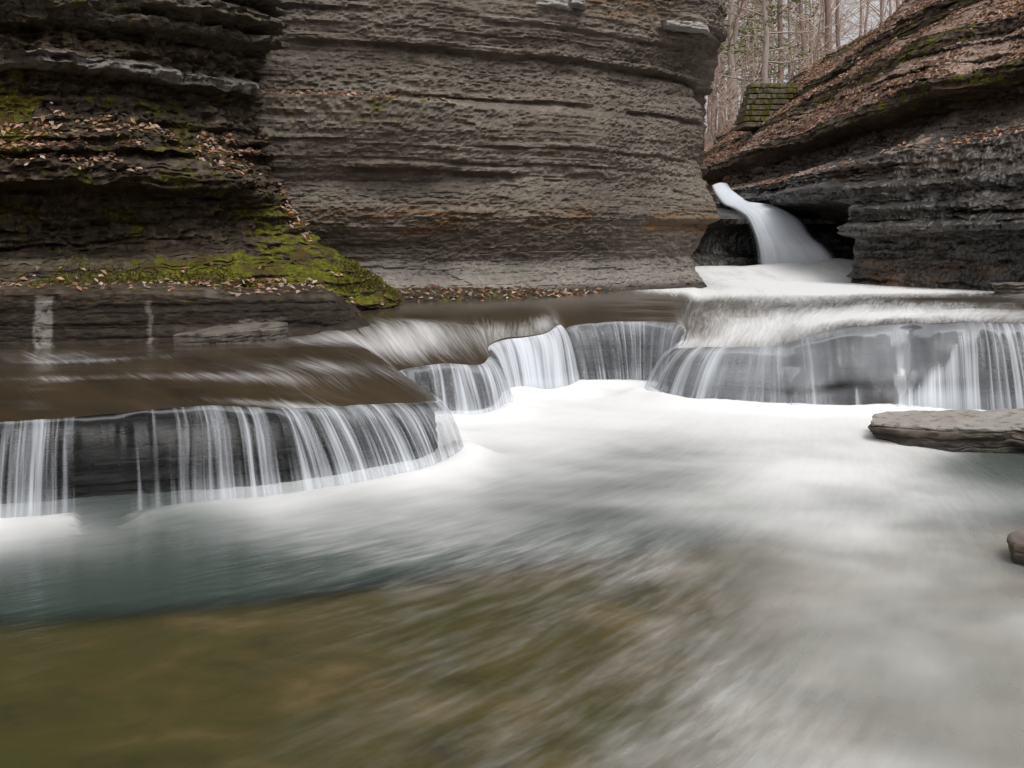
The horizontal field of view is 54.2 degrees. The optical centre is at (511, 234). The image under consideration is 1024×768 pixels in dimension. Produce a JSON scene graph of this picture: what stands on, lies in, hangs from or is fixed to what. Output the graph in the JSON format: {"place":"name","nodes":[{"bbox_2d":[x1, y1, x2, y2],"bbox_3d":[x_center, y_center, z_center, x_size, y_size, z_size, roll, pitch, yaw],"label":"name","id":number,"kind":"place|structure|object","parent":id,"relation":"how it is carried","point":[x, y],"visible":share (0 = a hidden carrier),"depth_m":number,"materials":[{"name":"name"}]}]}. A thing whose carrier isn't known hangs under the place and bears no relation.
{"place":"outdoors","nodes":[
{"label":"outdoors","id":0,"kind":"place"},
{"bbox_2d":[0,282,369,348],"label":"rock shelf","id":1,"kind":"object","parent":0,"point":[55,316],"visible":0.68,"depth_m":8.61,"materials":[{"name":"stone"}]},
{"bbox_2d":[1,277,347,301],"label":"fallen leaves","id":2,"kind":"object","parent":1,"relation":"on","point":[205,283],"visible":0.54,"depth_m":9.12,"materials":[{"name":"brown plant"}]},
{"bbox_2d":[0,0,399,310],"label":"mossy cliff","id":3,"kind":"structure","parent":0,"point":[181,68],"depth_m":9.82,"materials":[{"name":"black stone"}]},
{"bbox_2d":[0,102,386,304],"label":"fallen leaves","id":4,"kind":"object","parent":3,"relation":"on","point":[106,158],"visible":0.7,"depth_m":9.54,"materials":[{"name":"brown plant"}]},
{"bbox_2d":[0,80,403,302],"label":"moss","id":5,"kind":"object","parent":3,"relation":"on","point":[386,289],"visible":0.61,"depth_m":9.65,"materials":[{"name":"green moss"}]},
{"bbox_2d":[253,0,727,291],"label":"cliff wall","id":6,"kind":"structure","parent":0,"point":[555,144],"depth_m":12.96,"materials":[{"name":"grey stone"}]},
{"bbox_2d":[255,89,449,101],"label":"fallen leaves","id":7,"kind":"object","parent":6,"relation":"on","point":[329,93],"visible":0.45,"depth_m":11.77,"materials":[{"name":"brown plant"}]},
{"bbox_2d":[0,520,1023,767],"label":"stream bed","id":8,"kind":"object","parent":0,"point":[784,650],"visible":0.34,"depth_m":3.56,"materials":[{"name":"liquid"}]},
{"bbox_2d":[1007,530,1023,573],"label":"rock","id":9,"kind":"object","parent":8,"relation":"on","point":[1015,540],"visible":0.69,"depth_m":4.57,"materials":[{"name":"grey stone"}]},
{"bbox_2d":[0,366,1023,767],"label":"pool water","id":10,"kind":"structure","parent":0,"point":[584,466],"depth_m":5.55,"materials":[{"name":"white liquid"}]},
{"bbox_2d":[868,408,1023,452],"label":"flat rock","id":11,"kind":"object","parent":10,"relation":"in","point":[1000,430],"visible":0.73,"depth_m":6.95,"materials":[{"name":"grey stone"}]},
{"bbox_2d":[0,325,1023,503],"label":"rock step","id":12,"kind":"object","parent":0,"point":[156,452],"visible":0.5,"depth_m":7.19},
{"bbox_2d":[15,419,41,515],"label":"waterfall","id":13,"kind":"structure","parent":12,"relation":"on","point":[30,507],"depth_m":5.20,"materials":[{"name":"liquid"}]},
{"bbox_2d":[223,398,463,495],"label":"waterfall","id":14,"kind":"structure","parent":12,"relation":"on","point":[344,473],"depth_m":5.93,"materials":[{"name":"liquid"}]},
{"bbox_2d":[399,358,511,413],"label":"waterfall","id":15,"kind":"structure","parent":12,"relation":"on","point":[465,409],"depth_m":8.06,"materials":[{"name":"liquid"}]},
{"bbox_2d":[488,325,578,394],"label":"waterfall","id":16,"kind":"structure","parent":12,"relation":"on","point":[547,372],"depth_m":9.19,"materials":[{"name":"liquid"}]},
{"bbox_2d":[644,343,721,398],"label":"waterfall","id":17,"kind":"structure","parent":12,"relation":"on","point":[710,367],"depth_m":8.65,"materials":[{"name":"liquid"}]},
{"bbox_2d":[814,350,979,409],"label":"waterfall","id":18,"kind":"structure","parent":12,"relation":"on","point":[932,395],"depth_m":8.14,"materials":[{"name":"liquid"}]},
{"bbox_2d":[992,323,1022,407],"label":"waterfall","id":19,"kind":"structure","parent":12,"relation":"on","point":[1020,397],"depth_m":8.16,"materials":[{"name":"liquid"}]},
{"bbox_2d":[0,280,1023,421],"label":"stream water","id":20,"kind":"structure","parent":0,"point":[359,366],"depth_m":8.67,"materials":[{"name":"liquid"}]},
{"bbox_2d":[173,322,287,344],"bbox_3d":[-2.404,0.923,8.563,0.954,0.334,0.354,0,0,-16],"label":"rock slab","id":21,"kind":"object","parent":20,"relation":"in","point":[250,333],"visible":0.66,"depth_m":8.45,"materials":[{"name":"grey stone"}]},
{"bbox_2d":[695,258,852,281],"bbox_3d":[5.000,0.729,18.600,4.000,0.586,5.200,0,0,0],"label":"foam","id":22,"kind":"object","parent":20,"relation":"on","point":[834,270],"visible":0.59,"depth_m":17.91,"materials":[{"name":"liquid"}]},
{"bbox_2d":[991,282,1023,295],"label":"stone","id":23,"kind":"object","parent":20,"relation":"in","point":[1010,289],"visible":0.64,"depth_m":12.86,"materials":[{"name":"grey stone"}]},
{"bbox_2d":[396,287,627,302],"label":"gravel bank","id":24,"kind":"structure","parent":0,"point":[477,297],"depth_m":12.14,"materials":[{"name":"brown gravel"}]},
{"bbox_2d":[394,284,629,301],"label":"fallen leaves","id":25,"kind":"object","parent":24,"relation":"on","point":[563,291],"visible":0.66,"depth_m":12.41,"materials":[{"name":"brown plant"}]},
{"bbox_2d":[421,125,962,366],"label":"terrain","id":26,"kind":"structure","parent":0,"point":[710,187],"depth_m":26.14,"materials":[{"name":"grey stone"}]},
{"bbox_2d":[705,79,729,143],"bbox_3d":[8.053,-4.819,40.179,1.840,3.895,1.523,0,0,32],"label":"sapling","id":27,"kind":"object","parent":26,"relation":"on","point":[711,119],"visible":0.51,"depth_m":40.04,"materials":[{"name":"brown plant"}]},
{"bbox_2d":[706,78,734,131],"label":"sapling","id":28,"kind":"object","parent":26,"relation":"on","point":[725,105],"visible":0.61,"depth_m":41.46,"materials":[{"name":"brown plant"}]},
{"bbox_2d":[704,57,739,126],"bbox_3d":[8.660,-5.410,41.487,1.364,4.221,2.061,0,0,-13],"label":"sapling","id":29,"kind":"object","parent":26,"relation":"on","point":[724,96],"visible":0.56,"depth_m":41.26,"materials":[{"name":"brown plant"}]},
{"bbox_2d":[704,49,741,140],"bbox_3d":[8.051,-5.515,40.466,2.570,5.264,1.701,0,0,-9],"label":"sapling","id":30,"kind":"object","parent":26,"relation":"on","point":[735,93],"visible":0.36,"depth_m":40.59,"materials":[{"name":"brown plant"}]},
{"bbox_2d":[707,68,739,129],"bbox_3d":[8.581,-5.005,39.951,1.565,4.001,1.891,0,0,45],"label":"sapling","id":31,"kind":"object","parent":26,"relation":"on","point":[724,126],"visible":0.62,"depth_m":39.99,"materials":[{"name":"brown plant"}]},
{"bbox_2d":[707,21,742,134],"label":"bare tree","id":32,"kind":"object","parent":26,"relation":"on","point":[708,111],"visible":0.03,"depth_m":82.79,"materials":[{"name":"brown plant"}]},
{"bbox_2d":[716,14,740,76],"bbox_3d":[11.035,-10.302,57.151,4.098,11.077,6.392,0,0,31],"label":"bare tree","id":33,"kind":"object","parent":26,"relation":"on","point":[726,60],"visible":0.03,"depth_m":57.84,"materials":[{"name":"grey plant"}]},
{"bbox_2d":[718,0,743,125],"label":"bare tree","id":34,"kind":"object","parent":26,"relation":"on","point":[731,31],"visible":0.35,"depth_m":48.41,"materials":[{"name":"brown plant"}]},
{"bbox_2d":[706,10,759,109],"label":"pine tree","id":35,"kind":"object","parent":26,"relation":"on","point":[742,62],"visible":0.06,"depth_m":69.40,"materials":[{"name":"green plant"}]},
{"bbox_2d":[716,37,756,126],"bbox_3d":[8.298,-4.906,35.297,1.410,4.365,2.131,0,0,-29],"label":"sapling","id":36,"kind":"object","parent":26,"relation":"on","point":[744,78],"visible":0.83,"depth_m":35.52,"materials":[{"name":"brown plant"}]},
{"bbox_2d":[718,0,760,104],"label":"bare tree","id":37,"kind":"object","parent":26,"relation":"on","point":[744,55],"visible":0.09,"depth_m":75.89,"materials":[{"name":"grey plant"}]},
{"bbox_2d":[705,0,776,141],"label":"pine tree","id":38,"kind":"object","parent":26,"relation":"on","point":[714,101],"visible":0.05,"depth_m":57.84,"materials":[{"name":"green plant"}]},
{"bbox_2d":[704,1,777,107],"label":"bare tree","id":39,"kind":"object","parent":26,"relation":"on","point":[742,38],"visible":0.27,"depth_m":49.57,"materials":[{"name":"grey plant"}]},
{"bbox_2d":[730,45,752,112],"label":"sapling","id":40,"kind":"object","parent":26,"relation":"on","point":[741,76],"visible":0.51,"depth_m":42.64,"materials":[{"name":"brown plant"}]},
{"bbox_2d":[718,0,773,132],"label":"bare tree","id":41,"kind":"object","parent":26,"relation":"on","point":[722,67],"visible":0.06,"depth_m":63.04,"materials":[{"name":"brown plant"}]},
{"bbox_2d":[711,0,783,86],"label":"bare tree","id":42,"kind":"object","parent":26,"relation":"on","point":[743,58],"visible":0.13,"depth_m":49.72,"materials":[{"name":"brown plant"}]},
{"bbox_2d":[726,0,773,104],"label":"bare tree","id":43,"kind":"object","parent":26,"relation":"on","point":[737,45],"visible":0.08,"depth_m":59.59,"materials":[{"name":"grey plant"}]},
{"bbox_2d":[739,42,763,90],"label":"sapling","id":44,"kind":"object","parent":26,"relation":"on","point":[741,89],"visible":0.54,"depth_m":43.49,"materials":[{"name":"brown plant"}]},
{"bbox_2d":[726,2,776,70],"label":"bare tree","id":45,"kind":"object","parent":26,"relation":"on","point":[755,33],"visible":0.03,"depth_m":78.82,"materials":[{"name":"grey plant"}]},
{"bbox_2d":[718,0,792,85],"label":"pine tree","id":46,"kind":"object","parent":26,"relation":"on","point":[752,24],"visible":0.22,"depth_m":59.79,"materials":[{"name":"green plant"}]},
{"bbox_2d":[725,0,786,88],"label":"pine tree","id":47,"kind":"object","parent":26,"relation":"on","point":[757,44],"visible":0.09,"depth_m":82.06,"materials":[{"name":"green plant"}]},
{"bbox_2d":[749,47,764,83],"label":"sapling","id":48,"kind":"object","parent":26,"relation":"on","point":[754,69],"visible":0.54,"depth_m":42.06,"materials":[{"name":"brown plant"}]},
{"bbox_2d":[711,0,808,114],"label":"pine tree","id":49,"kind":"object","parent":26,"relation":"on","point":[735,38],"visible":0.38,"depth_m":51.88,"materials":[{"name":"green plant"}]},
{"bbox_2d":[717,0,802,86],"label":"pine tree","id":50,"kind":"object","parent":26,"relation":"on","point":[775,68],"visible":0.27,"depth_m":65.95,"materials":[{"name":"green plant"}]},
{"bbox_2d":[739,0,785,82],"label":"bare tree","id":51,"kind":"object","parent":26,"relation":"on","point":[748,22],"visible":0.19,"depth_m":69.94,"materials":[{"name":"brown plant"}]},
{"bbox_2d":[725,0,800,82],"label":"bare tree","id":52,"kind":"object","parent":26,"relation":"on","point":[761,30],"visible":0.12,"depth_m":74.98,"materials":[{"name":"brown plant"}]},
{"bbox_2d":[720,0,815,66],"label":"bare tree","id":53,"kind":"object","parent":26,"relation":"on","point":[773,31],"visible":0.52,"depth_m":54.92,"materials":[{"name":"brown plant"}]},
{"bbox_2d":[727,0,815,82],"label":"bare tree","id":54,"kind":"object","parent":26,"relation":"on","point":[769,66],"visible":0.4,"depth_m":57.31,"materials":[{"name":"brown plant"}]},
{"bbox_2d":[727,0,821,82],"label":"bare tree","id":55,"kind":"object","parent":26,"relation":"on","point":[779,23],"visible":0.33,"depth_m":54.30,"materials":[{"name":"brown plant"}]},
{"bbox_2d":[741,0,814,82],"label":"bare tree","id":56,"kind":"object","parent":26,"relation":"on","point":[770,44],"visible":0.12,"depth_m":74.72,"materials":[{"name":"brown plant"}]},
{"bbox_2d":[714,0,852,82],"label":"tree","id":57,"kind":"object","parent":26,"relation":"on","point":[766,51],"visible":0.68,"depth_m":45.03,"materials":[{"name":"plant"}]},
{"bbox_2d":[774,29,803,82],"bbox_3d":[11.676,-6.415,41.205,1.388,4.297,2.098,0,0,-28],"label":"sapling","id":58,"kind":"object","parent":26,"relation":"on","point":[793,59],"visible":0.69,"depth_m":41.36,"materials":[{"name":"brown plant"}]},
{"bbox_2d":[755,0,824,80],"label":"pine tree","id":59,"kind":"object","parent":26,"relation":"on","point":[789,36],"visible":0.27,"depth_m":69.88,"materials":[{"name":"green plant"}]},
{"bbox_2d":[782,32,810,75],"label":"sapling","id":60,"kind":"object","parent":26,"relation":"on","point":[792,54],"visible":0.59,"depth_m":42.04,"materials":[{"name":"brown plant"}]},
{"bbox_2d":[750,0,850,69],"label":"bare tree","id":61,"kind":"object","parent":26,"relation":"on","point":[802,27],"visible":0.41,"depth_m":64.44,"materials":[{"name":"brown plant"}]},
{"bbox_2d":[786,0,817,71],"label":"bare tree","id":62,"kind":"object","parent":26,"relation":"on","point":[812,29],"visible":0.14,"depth_m":90.35,"materials":[{"name":"brown plant"}]},
{"bbox_2d":[768,0,848,55],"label":"bare tree","id":63,"kind":"object","parent":26,"relation":"on","point":[828,14],"visible":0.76,"depth_m":53.17,"materials":[{"name":"brown plant"}]},
{"bbox_2d":[772,1,844,74],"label":"bare tree","id":64,"kind":"object","parent":26,"relation":"on","point":[792,43],"visible":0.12,"depth_m":92.01,"materials":[{"name":"brown plant"}]},
{"bbox_2d":[763,1,857,61],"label":"bare tree","id":65,"kind":"object","parent":26,"relation":"on","point":[824,30],"visible":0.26,"depth_m":81.51,"materials":[{"name":"brown plant"}]},
{"bbox_2d":[795,0,827,67],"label":"sapling","id":66,"kind":"object","parent":26,"relation":"on","point":[808,31],"visible":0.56,"depth_m":39.90,"materials":[{"name":"brown plant"}]},
{"bbox_2d":[795,14,832,70],"bbox_3d":[13.196,-7.242,42.427,2.203,4.513,1.458,0,0,24],"label":"sapling","id":67,"kind":"object","parent":26,"relation":"on","point":[818,56],"visible":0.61,"depth_m":42.50,"materials":[{"name":"brown plant"}]},
{"bbox_2d":[773,0,860,66],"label":"bare tree","id":68,"kind":"object","parent":26,"relation":"on","point":[821,29],"visible":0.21,"depth_m":75.56,"materials":[{"name":"brown plant"}]},
{"bbox_2d":[773,0,862,58],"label":"bare tree","id":69,"kind":"object","parent":26,"relation":"on","point":[822,24],"visible":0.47,"depth_m":64.23,"materials":[{"name":"brown plant"}]},
{"bbox_2d":[775,0,868,64],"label":"bare tree","id":70,"kind":"object","parent":26,"relation":"on","point":[810,21],"visible":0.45,"depth_m":57.26,"materials":[{"name":"brown plant"}]},
{"bbox_2d":[773,0,873,67],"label":"bare tree","id":71,"kind":"object","parent":26,"relation":"on","point":[832,24],"visible":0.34,"depth_m":72.12,"materials":[{"name":"brown plant"}]},
{"bbox_2d":[784,2,866,71],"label":"bare tree","id":72,"kind":"object","parent":26,"relation":"on","point":[813,32],"visible":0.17,"depth_m":85.10,"materials":[{"name":"brown plant"}]},
{"bbox_2d":[798,0,853,50],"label":"bare tree","id":73,"kind":"object","parent":26,"relation":"on","point":[836,17],"visible":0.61,"depth_m":55.68,"materials":[{"name":"brown plant"}]},
{"bbox_2d":[807,2,844,55],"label":"bare tree","id":74,"kind":"object","parent":26,"relation":"on","point":[832,23],"visible":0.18,"depth_m":77.12,"materials":[{"name":"grey plant"}]},
{"bbox_2d":[786,0,871,56],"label":"bare tree","id":75,"kind":"object","parent":26,"relation":"on","point":[832,33],"visible":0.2,"depth_m":81.19,"materials":[{"name":"brown plant"}]},
{"bbox_2d":[823,13,845,51],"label":"sapling","id":76,"kind":"object","parent":26,"relation":"on","point":[831,40],"visible":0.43,"depth_m":40.94,"materials":[{"name":"brown plant"}]},
{"bbox_2d":[817,0,893,35],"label":"bare tree","id":77,"kind":"object","parent":26,"relation":"on","point":[860,18],"visible":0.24,"depth_m":90.83,"materials":[{"name":"brown plant"}]},
{"bbox_2d":[819,0,894,41],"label":"bare tree","id":78,"kind":"object","parent":26,"relation":"on","point":[866,19],"visible":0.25,"depth_m":84.31,"materials":[{"name":"brown plant"}]},
{"bbox_2d":[835,0,884,22],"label":"bare tree","id":79,"kind":"object","parent":26,"relation":"on","point":[881,11],"visible":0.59,"depth_m":49.40,"materials":[{"name":"grey plant"}]},
{"bbox_2d":[835,0,888,34],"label":"bare tree","id":80,"kind":"object","parent":26,"relation":"on","point":[864,16],"visible":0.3,"depth_m":77.81,"materials":[{"name":"grey plant"}]},
{"bbox_2d":[845,0,903,15],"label":"bare tree","id":81,"kind":"object","parent":26,"relation":"on","point":[897,3],"visible":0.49,"depth_m":54.81,"materials":[{"name":"grey plant"}]},
{"bbox_2d":[856,0,902,29],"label":"bare tree","id":82,"kind":"object","parent":26,"relation":"on","point":[890,7],"visible":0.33,"depth_m":67.23,"materials":[{"name":"grey plant"}]},
{"bbox_2d":[859,0,900,19],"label":"bare tree","id":83,"kind":"object","parent":26,"relation":"on","point":[874,11],"visible":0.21,"depth_m":69.49,"materials":[{"name":"grey plant"}]},
{"bbox_2d":[691,207,854,265],"bbox_3d":[4.630,0.295,27.964,18.589,2.433,16.092,0,0,0],"label":"waterfall rock face","id":84,"kind":"object","parent":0,"point":[729,238],"visible":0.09,"depth_m":21.98},
{"bbox_2d":[704,0,901,130],"label":"sky","id":85,"kind":"structure","parent":0,"point":[877,2],"materials":[{"name":"white"}]},
{"bbox_2d":[700,0,1023,326],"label":"stepped cliff","id":86,"kind":"structure","parent":0,"point":[916,210],"depth_m":16.02,"materials":[{"name":"black stone"}]},
{"bbox_2d":[734,83,799,130],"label":"stone wall","id":87,"kind":"structure","parent":86,"relation":"on","point":[761,103],"depth_m":27.32,"materials":[{"name":"green stone"}]},
{"bbox_2d":[713,183,828,263],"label":"waterfall","id":88,"kind":"structure","parent":86,"relation":"on","point":[782,236],"depth_m":19.79,"materials":[{"name":"liquid"}]},
{"bbox_2d":[700,0,1023,192],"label":"fallen leaves","id":89,"kind":"object","parent":86,"relation":"on","point":[875,57],"visible":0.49,"depth_m":20.52,"materials":[{"name":"brown plant"}]}
]}

